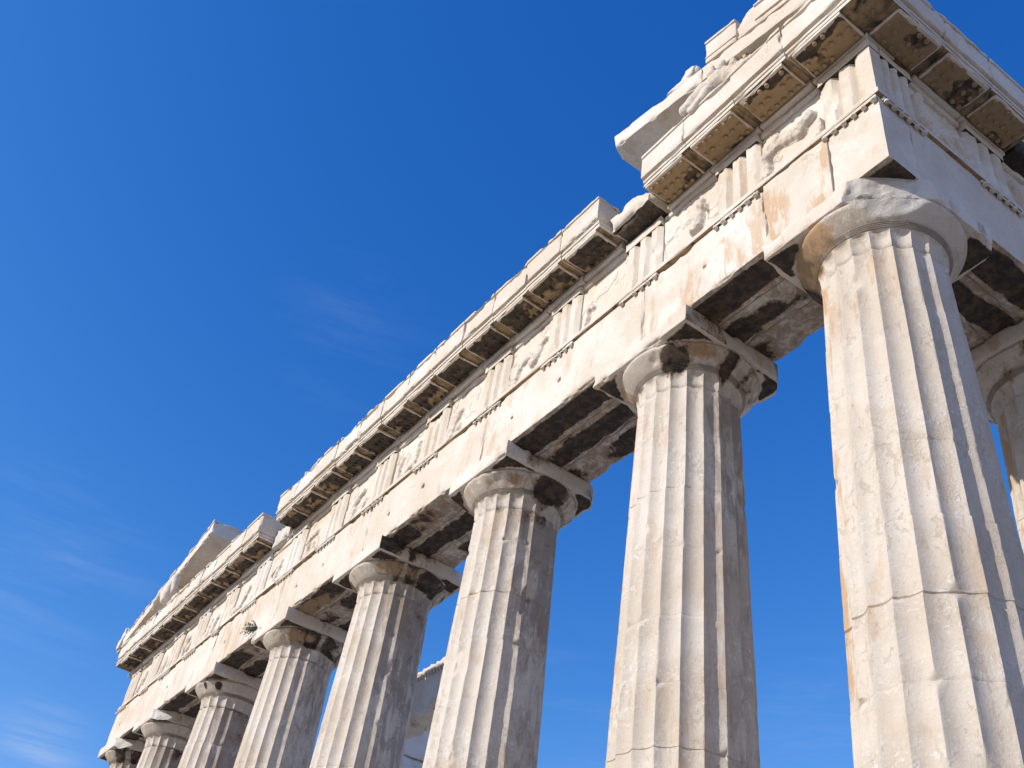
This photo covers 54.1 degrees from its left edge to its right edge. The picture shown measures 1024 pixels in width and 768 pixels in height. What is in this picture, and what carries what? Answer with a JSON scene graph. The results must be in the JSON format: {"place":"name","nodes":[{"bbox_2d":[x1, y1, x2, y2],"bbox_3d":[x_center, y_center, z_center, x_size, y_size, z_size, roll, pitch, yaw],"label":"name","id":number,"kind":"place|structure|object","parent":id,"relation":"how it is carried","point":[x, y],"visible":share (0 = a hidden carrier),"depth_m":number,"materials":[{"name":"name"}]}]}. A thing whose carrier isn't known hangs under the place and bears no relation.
{"place":"outdoors","nodes":[
{"label":"outdoors","id":0,"kind":"place"},
{"bbox_2d":[0,0,1023,767],"label":"sky","id":1,"kind":"structure","parent":0,"point":[230,230],"materials":[{"name":"blue"}]},
{"bbox_3d":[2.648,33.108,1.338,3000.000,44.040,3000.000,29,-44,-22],"label":"ground","id":2,"kind":"structure","parent":0,"visible":0},
{"bbox_2d":[97,0,1023,767],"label":"temple","id":3,"kind":"structure","parent":2,"relation":"on","point":[847,176],"depth_m":14.12,"materials":[{"name":"stone"}]},
{"bbox_2d":[116,628,130,653],"bbox_3d":[-13.667,9.091,35.444,0.409,0.946,0.520,29,-44,-22],"label":"upright stone","id":4,"kind":"object","parent":3,"relation":"on","point":[119,645],"visible":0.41,"depth_m":35.21,"materials":[{"name":"stone"}]},
{"bbox_2d":[150,573,181,609],"bbox_3d":[-10.636,6.404,31.828,0.651,1.221,2.645,29,-44,-22],"label":"reclining statue","id":5,"kind":"object","parent":3,"relation":"on","point":[166,594],"visible":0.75,"depth_m":31.59,"materials":[{"name":"stone"}]},
{"bbox_2d":[239,620,257,638],"bbox_3d":[-6.304,5.868,24.039,0.368,0.385,0.457,29,-44,-22],"label":"wild plant","id":6,"kind":"object","parent":3,"relation":"on","point":[252,628],"visible":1,"depth_m":23.95,"materials":[{"name":"green plant"}]},
{"bbox_2d":[666,65,701,96],"bbox_3d":[2.923,-5.032,16.889,0.316,0.433,0.756,29,-30,-22],"label":"carved fragment","id":7,"kind":"object","parent":3,"relation":"on","point":[691,71],"visible":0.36,"depth_m":16.64,"materials":[{"name":"stone"}]},
{"bbox_2d":[679,57,737,116],"bbox_3d":[3.186,-4.654,15.524,1.390,0.711,0.441,-17,-47,28],"label":"statue","id":8,"kind":"object","parent":3,"relation":"on","point":[711,82],"visible":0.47,"depth_m":15.50,"materials":[{"name":"white stone"}]},
{"bbox_2d":[732,53,751,70],"bbox_3d":[3.522,-4.829,15.191,0.278,0.437,0.340,29,-44,-22],"label":"broken stone","id":9,"kind":"object","parent":3,"relation":"on","point":[741,60],"visible":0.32,"depth_m":15.12,"materials":[{"name":"stone"}]}
]}

